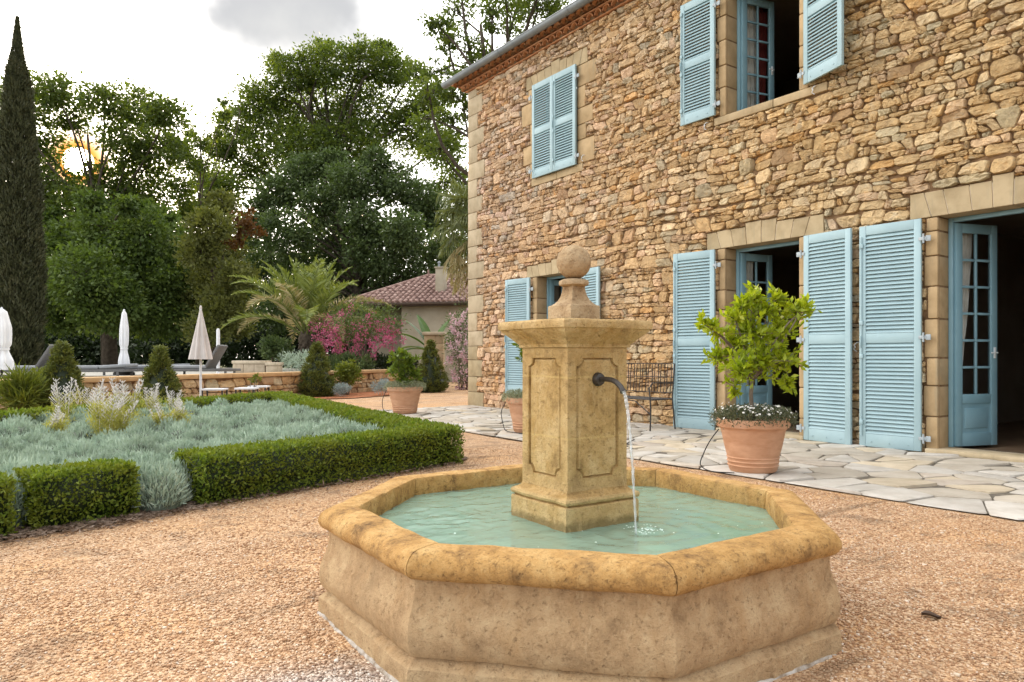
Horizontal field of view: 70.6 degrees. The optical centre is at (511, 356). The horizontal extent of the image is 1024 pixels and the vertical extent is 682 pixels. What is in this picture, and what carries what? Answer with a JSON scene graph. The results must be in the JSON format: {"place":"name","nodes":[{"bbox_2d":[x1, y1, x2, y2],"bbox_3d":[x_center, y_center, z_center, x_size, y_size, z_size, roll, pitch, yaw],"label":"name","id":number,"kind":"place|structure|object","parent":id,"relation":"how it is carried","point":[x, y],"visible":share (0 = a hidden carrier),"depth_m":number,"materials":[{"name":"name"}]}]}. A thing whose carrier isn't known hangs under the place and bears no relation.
{"place":"outdoors","nodes":[
{"label":"outdoors","id":0,"kind":"place"},
{"bbox_2d":[3,368,300,376],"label":"pool terrace","id":1,"kind":"structure","parent":0,"point":[100,374],"depth_m":20.55,"materials":[{"name":"beige stone"}]},
{"bbox_2d":[0,307,14,378],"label":"parasol","id":2,"kind":"object","parent":1,"relation":"on","point":[6,338],"visible":0.95,"depth_m":14.25,"materials":[{"name":"fabric"}]},
{"bbox_2d":[4,344,55,371],"bbox_3d":[-10.958,0.085,16.300,1.900,0.723,0.680,0,0,-8],"label":"sun lounger","id":3,"kind":"object","parent":1,"relation":"on","point":[43,359],"visible":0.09,"depth_m":16.09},
{"bbox_2d":[30,366,45,376],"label":"shrub","id":4,"kind":"object","parent":1,"relation":"on","point":[39,369],"visible":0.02,"depth_m":12.84,"materials":[{"name":"green plant"}]},
{"bbox_2d":[43,364,137,375],"bbox_3d":[-9.697,0.304,16.600,1.926,0.286,0.680,0,0,-2],"label":"sun lounger","id":5,"kind":"object","parent":1,"relation":"on","point":[95,368],"visible":0.61,"depth_m":16.32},
{"bbox_2d":[113,309,134,374],"bbox_3d":[-9.447,-0.354,17.600,0.480,1.609,0.480,0,0,0],"label":"parasol","id":6,"kind":"object","parent":1,"relation":"on","point":[123,358],"visible":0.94,"depth_m":17.53,"materials":[{"name":"fabric"}]},
{"bbox_2d":[103,364,189,374],"bbox_3d":[-8.903,0.309,17.599,1.928,0.276,0.680,0,0,4],"label":"sun lounger","id":7,"kind":"object","parent":1,"relation":"on","point":[139,367],"visible":0.17,"depth_m":17.32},
{"bbox_2d":[171,345,240,372],"bbox_3d":[-7.566,0.081,17.300,1.900,0.732,0.680,0,0,-3],"label":"sun lounger","id":8,"kind":"object","parent":1,"relation":"on","point":[217,355],"visible":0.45,"depth_m":17.03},
{"bbox_2d":[215,328,219,373],"bbox_3d":[-7.401,-0.131,18.200,0.240,1.163,0.234,0,0,-35],"label":"post","id":9,"kind":"object","parent":1,"relation":"on","point":[218,342],"visible":0.62,"depth_m":18.17,"materials":[{"name":"metal"}]},
{"bbox_2d":[232,361,271,372],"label":"stone block","id":10,"kind":"structure","parent":1,"relation":"on","point":[251,366],"depth_m":20.25,"materials":[{"name":"beige stone"}]},
{"bbox_2d":[265,362,283,371],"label":"stone block","id":11,"kind":"structure","parent":1,"relation":"on","point":[273,366],"depth_m":20.25,"materials":[{"name":"beige stone"}]},
{"bbox_2d":[256,334,295,361],"bbox_3d":[-7.354,-0.122,22.566,1.143,1.198,1.141,0,0,-2],"label":"shrub","id":12,"kind":"object","parent":1,"relation":"on","point":[271,346],"visible":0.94,"depth_m":22.31,"materials":[{"name":"green plant"}]},
{"bbox_2d":[275,348,308,371],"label":"shrub","id":13,"kind":"object","parent":1,"relation":"on","point":[295,357],"visible":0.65,"depth_m":21.31,"materials":[{"name":"green plant"}]},
{"bbox_2d":[220,255,392,368],"bbox_3d":[-6.906,-1.458,24.526,5.573,4.088,6.222,0,0,-35],"label":"date palm","id":14,"kind":"object","parent":1,"relation":"on","point":[309,289],"visible":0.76,"depth_m":23.93,"materials":[{"name":"green plant"}]},
{"bbox_2d":[324,348,376,370],"bbox_3d":[-5.232,0.169,22.544,1.882,0.909,1.941,0,0,17],"label":"shrub","id":15,"kind":"object","parent":1,"relation":"on","point":[344,357],"visible":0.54,"depth_m":22.33,"materials":[{"name":"green plant"}]},
{"bbox_2d":[308,292,410,368],"bbox_3d":[-4.917,-0.716,23.405,3.608,2.604,3.390,0,0,-35],"label":"oleander","id":16,"kind":"object","parent":1,"relation":"on","point":[369,329],"visible":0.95,"depth_m":23.07,"materials":[{"name":"pink plant"}]},
{"bbox_2d":[368,351,418,368],"bbox_3d":[-4.007,0.243,24.469,2.022,0.962,1.950,0,0,-35],"label":"shrub","id":17,"kind":"object","parent":1,"relation":"on","point":[381,361],"visible":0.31,"depth_m":24.11,"materials":[{"name":"green plant"}]},
{"bbox_2d":[0,0,574,357],"label":"sky","id":18,"kind":"structure","parent":0,"point":[192,51],"materials":[{"name":"white"}]},
{"bbox_2d":[0,382,1023,681],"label":"gravel court","id":19,"kind":"object","parent":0,"point":[454,396],"visible":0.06,"depth_m":3.34,"materials":[{"name":"beige gravel"}]},
{"bbox_2d":[0,360,50,410],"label":"fern","id":20,"kind":"object","parent":19,"relation":"on","point":[22,388],"visible":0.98,"depth_m":11.49,"materials":[{"name":"green plant"}]},
{"bbox_2d":[33,339,93,407],"bbox_3d":[-7.594,0.384,12.193,0.996,1.373,1.033,0,0,-35],"label":"topiary cone","id":21,"kind":"object","parent":19,"relation":"on","point":[61,363],"visible":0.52,"depth_m":12.08,"materials":[{"name":"green plant"}]},
{"bbox_2d":[133,344,188,399],"bbox_3d":[-6.667,0.407,13.718,0.989,1.330,0.949,0,0,-35],"label":"topiary cone","id":22,"kind":"object","parent":19,"relation":"on","point":[161,372],"visible":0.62,"depth_m":13.57,"materials":[{"name":"green plant"}]},
{"bbox_2d":[188,305,212,396],"bbox_3d":[-6.459,-0.008,14.999,0.483,2.115,0.478,0,0,23],"label":"parasol","id":23,"kind":"object","parent":19,"relation":"on","point":[200,349],"visible":0.96,"depth_m":14.91,"materials":[{"name":"white fabric"}]},
{"bbox_2d":[0,369,412,409],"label":"retaining wall","id":24,"kind":"structure","parent":19,"relation":"on","point":[281,381],"depth_m":16.71,"materials":[{"name":"stone"}]},
{"bbox_2d":[200,388,228,395],"bbox_3d":[-6.254,0.859,15.200,0.460,0.382,0.400,0,0,-6],"label":"table","id":25,"kind":"object","parent":19,"relation":"on","point":[213,389],"visible":0.53,"depth_m":15.04,"materials":[{"name":"white metal"}]},
{"bbox_2d":[0,456,468,542],"bbox_3d":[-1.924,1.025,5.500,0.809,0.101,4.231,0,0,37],"label":"leaf litter","id":26,"kind":"object","parent":19,"relation":"on","point":[107,521],"visible":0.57,"depth_m":4.62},
{"bbox_2d":[0,470,20,539],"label":"box hedge","id":27,"kind":"object","parent":26,"relation":"on","point":[8,513],"visible":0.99,"depth_m":4.18,"materials":[{"name":"green plant"}]},
{"bbox_2d":[41,406,74,434],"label":"flower spire","id":28,"kind":"structure","parent":26,"relation":"on","point":[56,422],"depth_m":7.91,"materials":[{"name":"green plant"}]},
{"bbox_2d":[45,377,78,426],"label":"flower spire","id":29,"kind":"structure","parent":26,"relation":"on","point":[56,399],"depth_m":9.10,"materials":[{"name":"white plant"}]},
{"bbox_2d":[10,457,140,529],"bbox_3d":[-2.787,0.863,4.641,0.475,0.404,0.683,0,0,40],"label":"box hedge","id":30,"kind":"object","parent":26,"relation":"on","point":[66,493],"visible":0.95,"depth_m":4.51,"materials":[{"name":"green plant"}]},
{"bbox_2d":[71,379,106,404],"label":"flower spire","id":31,"kind":"structure","parent":26,"relation":"on","point":[81,399],"depth_m":10.48,"materials":[{"name":"white plant"}]},
{"bbox_2d":[81,386,144,435],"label":"flower spire","id":32,"kind":"structure","parent":26,"relation":"on","point":[116,418],"depth_m":7.49,"materials":[{"name":"green plant"}]},
{"bbox_2d":[107,378,147,416],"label":"flower spire","id":33,"kind":"structure","parent":26,"relation":"on","point":[135,396],"depth_m":9.17,"materials":[{"name":"white plant"}]},
{"bbox_2d":[140,383,166,410],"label":"flower spire","id":34,"kind":"structure","parent":26,"relation":"on","point":[154,399],"depth_m":9.68,"materials":[{"name":"green plant"}]},
{"bbox_2d":[147,398,194,430],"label":"flower spire","id":35,"kind":"structure","parent":26,"relation":"on","point":[177,414],"depth_m":8.06,"materials":[{"name":"green plant"}]},
{"bbox_2d":[158,386,184,410],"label":"flower spire","id":36,"kind":"structure","parent":26,"relation":"on","point":[173,399],"depth_m":10.50,"materials":[{"name":"white plant"}]},
{"bbox_2d":[0,397,394,526],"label":"silver ground cover","id":37,"kind":"object","parent":26,"relation":"on","point":[148,448],"visible":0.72,"depth_m":6.98,"materials":[{"name":"green plant"}]},
{"bbox_2d":[0,390,465,504],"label":"box hedge","id":38,"kind":"object","parent":26,"relation":"on","point":[235,470],"visible":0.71,"depth_m":6.08,"materials":[{"name":"green plant"}]},
{"bbox_2d":[234,387,258,392],"bbox_3d":[-5.613,0.852,15.300,0.420,0.396,0.400,0,0,-6],"label":"table","id":39,"kind":"object","parent":19,"relation":"on","point":[245,388],"visible":0.5,"depth_m":15.12,"materials":[{"name":"white metal"}]},
{"bbox_2d":[247,373,262,392],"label":"sapling","id":40,"kind":"object","parent":19,"relation":"on","point":[256,378],"visible":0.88,"depth_m":15.58,"materials":[{"name":"green plant"}]},
{"bbox_2d":[247,385,269,392],"bbox_3d":[-5.600,0.848,16.000,0.400,0.404,0.400,0,0,-6],"label":"table","id":41,"kind":"object","parent":19,"relation":"on","point":[264,386],"visible":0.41,"depth_m":15.83,"materials":[{"name":"white metal"}]},
{"bbox_2d":[315,391,389,398],"bbox_3d":[-3.749,1.030,20.281,1.721,0.001,6.775,0,0,26],"label":"flower border","id":42,"kind":"object","parent":19,"relation":"on","point":[361,394],"visible":0.38,"depth_m":19.17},
{"bbox_2d":[297,341,336,396],"bbox_3d":[-5.091,0.321,18.886,1.183,1.533,1.169,0,0,-35],"label":"topiary cone","id":43,"kind":"object","parent":42,"relation":"on","point":[318,381],"visible":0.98,"depth_m":18.65,"materials":[{"name":"green plant"}]},
{"bbox_2d":[332,382,351,395],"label":"lavender","id":44,"kind":"object","parent":42,"relation":"on","point":[342,389],"visible":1,"depth_m":18.53,"materials":[{"name":"grey plant"}]},
{"bbox_2d":[331,358,365,394],"bbox_3d":[-4.466,0.549,19.598,0.865,1.070,0.967,0,0,-35],"label":"shrub","id":45,"kind":"object","parent":42,"relation":"on","point":[346,372],"visible":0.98,"depth_m":19.49,"materials":[{"name":"green plant"}]},
{"bbox_2d":[370,378,393,394],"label":"lavender","id":46,"kind":"object","parent":42,"relation":"on","point":[380,383],"visible":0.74,"depth_m":19.34,"materials":[{"name":"grey plant"}]},
{"bbox_2d":[414,339,449,392],"bbox_3d":[-2.408,0.265,21.393,1.168,1.604,1.192,0,0,1],"label":"topiary cone","id":47,"kind":"object","parent":42,"relation":"on","point":[435,377],"visible":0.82,"depth_m":21.16,"materials":[{"name":"green plant"}]},
{"bbox_2d":[397,315,467,350],"bbox_3d":[-2.785,-0.216,24.581,2.619,2.533,1.304,0,0,-8],"label":"banana plant","id":48,"kind":"object","parent":19,"relation":"on","point":[423,325],"visible":0.38,"depth_m":24.80,"materials":[{"name":"green plant"}]},
{"bbox_2d":[422,332,446,369],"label":"gate pillar","id":49,"kind":"structure","parent":19,"relation":"on","point":[437,338],"depth_m":23.57,"materials":[{"name":"stone"}]},
{"bbox_2d":[430,178,469,391],"bbox_3d":[-1.088,-2.162,21.031,2.594,6.423,2.491,0,0,-35],"label":"fan palm","id":50,"kind":"object","parent":19,"relation":"on","point":[459,264],"visible":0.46,"depth_m":20.63,"materials":[{"name":"green plant"}]},
{"bbox_2d":[437,303,468,389],"bbox_3d":[-1.501,-0.364,23.045,1.595,2.922,1.648,0,0,7],"label":"oleander","id":51,"kind":"object","parent":19,"relation":"on","point":[457,333],"visible":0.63,"depth_m":22.86,"materials":[{"name":"pink plant"}]},
{"bbox_2d":[0,445,1023,681],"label":"loose gravel","id":52,"kind":"structure","parent":19,"relation":"on","point":[861,594],"depth_m":3.10,"materials":[{"name":"beige gravel"}]},
{"bbox_2d":[317,245,843,681],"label":"fountain","id":53,"kind":"object","parent":19,"relation":"on","point":[573,547],"visible":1,"depth_m":2.51,"materials":[{"name":"beige stone"}]},
{"bbox_2d":[921,610,946,618],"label":"dead leaf","id":54,"kind":"object","parent":19,"relation":"on","point":[927,612],"visible":1,"depth_m":2.89,"materials":[{"name":"brown plant"}]},
{"bbox_2d":[379,405,1023,519],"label":"terrace","id":55,"kind":"structure","parent":0,"point":[957,482],"depth_m":6.81,"materials":[{"name":"beige stone"}]},
{"bbox_2d":[387,386,422,413],"bbox_3d":[-1.932,0.778,13.042,0.643,0.475,0.643,0,0,-35],"label":"terracotta pot","id":56,"kind":"object","parent":55,"relation":"on","point":[405,401],"visible":0.92,"depth_m":12.83,"materials":[{"name":"ceramic"}]},
{"bbox_2d":[385,346,422,386],"bbox_3d":[-1.951,0.209,13.060,0.721,0.844,0.491,0,0,-4],"label":"lemon tree","id":57,"kind":"object","parent":56,"relation":"in","point":[404,367],"visible":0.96,"depth_m":12.99,"materials":[{"name":"green plant"}]},
{"bbox_2d":[383,380,426,391],"bbox_3d":[-1.932,0.510,13.046,0.796,0.232,0.827,0,0,-35],"label":"underplanting","id":58,"kind":"object","parent":56,"relation":"in","point":[417,385],"visible":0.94,"depth_m":12.87,"materials":[{"name":"green plant"}]},
{"bbox_2d":[506,396,522,432],"bbox_3d":[0.229,0.783,9.793,0.630,0.466,0.630,0,0,-35],"label":"terracotta pot","id":59,"kind":"object","parent":55,"relation":"on","point":[516,410],"visible":0.33,"depth_m":9.61,"materials":[{"name":"ceramic"}]},
{"bbox_2d":[500,387,522,403],"bbox_3d":[0.226,0.514,9.795,0.800,0.232,0.796,0,0,-35],"label":"underplanting","id":60,"kind":"object","parent":59,"relation":"in","point":[516,393],"visible":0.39,"depth_m":9.70,"materials":[{"name":"green plant"}]},
{"bbox_2d":[501,402,522,433],"bbox_3d":[0.040,0.812,9.619,0.083,0.409,0.634,0,0,-32],"label":"irrigation hose","id":61,"kind":"object","parent":59,"relation":"hanging from","point":[503,424],"visible":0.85,"depth_m":9.85,"materials":[{"name":"rubber"}]},
{"bbox_2d":[511,343,522,362],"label":"lemon tree","id":62,"kind":"object","parent":59,"relation":"in","point":[521,352],"visible":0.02,"depth_m":9.75,"materials":[{"name":"green plant"}]},
{"bbox_2d":[627,363,675,430],"bbox_3d":[1.757,0.558,10.511,0.538,0.926,1.172,0,0,-35],"label":"iron bench","id":63,"kind":"object","parent":55,"relation":"on","point":[650,398],"visible":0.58,"depth_m":10.33,"materials":[{"name":"brown metal"}]},
{"bbox_2d":[441,0,1023,462],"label":"stone house","id":64,"kind":"structure","parent":55,"relation":"on","point":[865,182],"depth_m":9.96,"materials":[{"name":"stone"}]},
{"bbox_2d":[547,275,564,318],"bbox_3d":[0.987,-0.382,13.086,0.060,2.195,1.090,0,0,-35],"label":"window frame","id":65,"kind":"structure","parent":64,"relation":"in","point":[555,277],"depth_m":13.48,"materials":[{"name":"teal paint"}]},
{"bbox_2d":[546,77,571,174],"bbox_3d":[0.996,-4.158,13.074,0.060,1.685,1.160,0,0,-35],"label":"window frame","id":66,"kind":"structure","parent":64,"relation":"in","point":[571,77],"depth_m":13.49,"materials":[{"name":"teal paint"}]},
{"bbox_2d":[737,0,740,110],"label":"window frame","id":67,"kind":"structure","parent":64,"relation":"in","point":[738,1],"depth_m":10.01,"materials":[{"name":"teal paint"}]},
{"bbox_2d":[746,261,752,384],"bbox_3d":[3.300,-0.460,10.167,0.244,1.950,0.047,0,0,-24],"label":"curtain","id":68,"kind":"object","parent":64,"relation":"hanging from","point":[749,270],"visible":0.09,"depth_m":10.18,"materials":[{"name":"fabric"}]},
{"bbox_2d":[747,5,759,107],"bbox_3d":[3.360,-4.165,10.170,0.343,1.640,0.047,0,0,-22],"label":"curtain","id":69,"kind":"object","parent":64,"relation":"hanging from","point":[751,51],"visible":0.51,"depth_m":10.17,"materials":[{"name":"fabric"}]},
{"bbox_2d":[740,253,771,409],"bbox_3d":[3.424,-0.235,10.140,0.560,2.400,0.045,0,0,-24],"label":"french door","id":70,"kind":"structure","parent":64,"relation":"in","point":[761,393],"depth_m":10.13,"materials":[{"name":"teal paint"}]},
{"bbox_2d":[759,8,766,102],"bbox_3d":[3.563,-4.165,10.291,0.194,1.640,0.047,0,0,-22],"label":"curtain","id":71,"kind":"object","parent":64,"relation":"hanging from","point":[762,46],"visible":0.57,"depth_m":10.29,"materials":[{"name":"red fabric"}]},
{"bbox_2d":[963,234,971,354],"bbox_3d":[4.929,-0.460,7.906,0.274,1.951,0.047,0,0,-16],"label":"curtain","id":72,"kind":"object","parent":64,"relation":"hanging from","point":[967,246],"visible":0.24,"depth_m":7.91,"materials":[{"name":"fabric"}]},
{"bbox_2d":[954,223,998,446],"bbox_3d":[5.046,-0.235,7.835,0.570,2.400,0.096,0,0,-16],"label":"french door","id":73,"kind":"structure","parent":64,"relation":"in","point":[975,415],"depth_m":7.84,"materials":[{"name":"teal paint"}]},
{"bbox_2d":[716,416,790,473],"bbox_3d":[2.155,0.783,6.463,0.630,0.466,0.630,0,0,-35],"label":"terracotta pot","id":74,"kind":"object","parent":55,"relation":"on","point":[752,449],"visible":0.89,"depth_m":6.25,"materials":[{"name":"ceramic"}]},
{"bbox_2d":[700,429,733,472],"bbox_3d":[1.833,0.835,6.440,0.315,0.376,0.136,0,0,28],"label":"irrigation hose","id":75,"kind":"object","parent":74,"relation":"hanging from","point":[703,454],"visible":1,"depth_m":6.47,"materials":[{"name":"rubber"}]},
{"bbox_2d":[708,402,799,429],"bbox_3d":[2.155,0.524,6.469,0.789,0.234,0.790,0,0,-35],"label":"underplanting","id":76,"kind":"object","parent":74,"relation":"in","point":[768,412],"visible":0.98,"depth_m":6.30,"materials":[{"name":"green plant"}]},
{"bbox_2d":[694,280,822,420],"bbox_3d":[2.204,-0.024,6.470,1.087,1.326,0.797,0,0,-35],"label":"lemon tree","id":77,"kind":"object","parent":74,"relation":"in","point":[766,358],"visible":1,"depth_m":6.40,"materials":[{"name":"green plant"}]},
{"label":"ground","id":78,"kind":"structure","parent":0,"visible":0},
{"bbox_2d":[0,15,49,365],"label":"cypress","id":79,"kind":"object","parent":78,"relation":"on","point":[22,255],"visible":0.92,"depth_m":22.67,"materials":[{"name":"green plant"}]},
{"bbox_2d":[2,186,197,364],"bbox_3d":[-18.451,-2.843,30.504,8.561,8.206,12.333,0,0,-69],"label":"garden tree","id":80,"kind":"object","parent":78,"relation":"on","point":[142,290],"visible":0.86,"depth_m":28.45,"materials":[{"name":"green plant"}]},
{"bbox_2d":[0,65,200,363],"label":"garden tree","id":81,"kind":"object","parent":78,"relation":"on","point":[168,147],"visible":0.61,"depth_m":33.41,"materials":[{"name":"green plant"}]},
{"bbox_2d":[162,97,240,364],"bbox_3d":[-15.930,-6.150,37.443,3.693,14.803,4.755,0,0,-9],"label":"slender tree","id":82,"kind":"object","parent":78,"relation":"on","point":[188,204],"visible":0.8,"depth_m":36.82,"materials":[{"name":"green plant"}]},
{"bbox_2d":[169,187,267,367],"bbox_3d":[-11.691,-2.711,28.595,3.612,7.924,7.236,0,0,-28],"label":"conifer","id":83,"kind":"object","parent":78,"relation":"on","point":[208,257],"visible":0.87,"depth_m":26.38,"materials":[{"name":"green plant"}]},
{"bbox_2d":[41,205,466,369],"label":"woodland","id":84,"kind":"object","parent":78,"relation":"on","point":[87,350],"visible":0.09,"depth_m":43.77,"materials":[{"name":"green plant"}]},
{"bbox_2d":[171,29,467,297],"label":"garden tree","id":85,"kind":"object","parent":78,"relation":"on","point":[293,130],"visible":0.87,"depth_m":46.67,"materials":[{"name":"green plant"}]},
{"bbox_2d":[232,141,467,367],"bbox_3d":[-9.019,-5.502,40.978,16.406,13.536,10.663,0,0,-2],"label":"garden tree","id":86,"kind":"object","parent":78,"relation":"on","point":[376,264],"visible":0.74,"depth_m":39.91,"materials":[{"name":"green plant"}]},
{"bbox_2d":[342,261,468,381],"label":"outbuilding","id":87,"kind":"structure","parent":78,"relation":"on","point":[429,299],"depth_m":30.68,"materials":[{"name":"beige paint"}]},
{"bbox_2d":[405,0,572,184],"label":"garden tree","id":88,"kind":"object","parent":78,"relation":"on","point":[440,23],"visible":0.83,"depth_m":29.87,"materials":[{"name":"green plant"}]}
]}

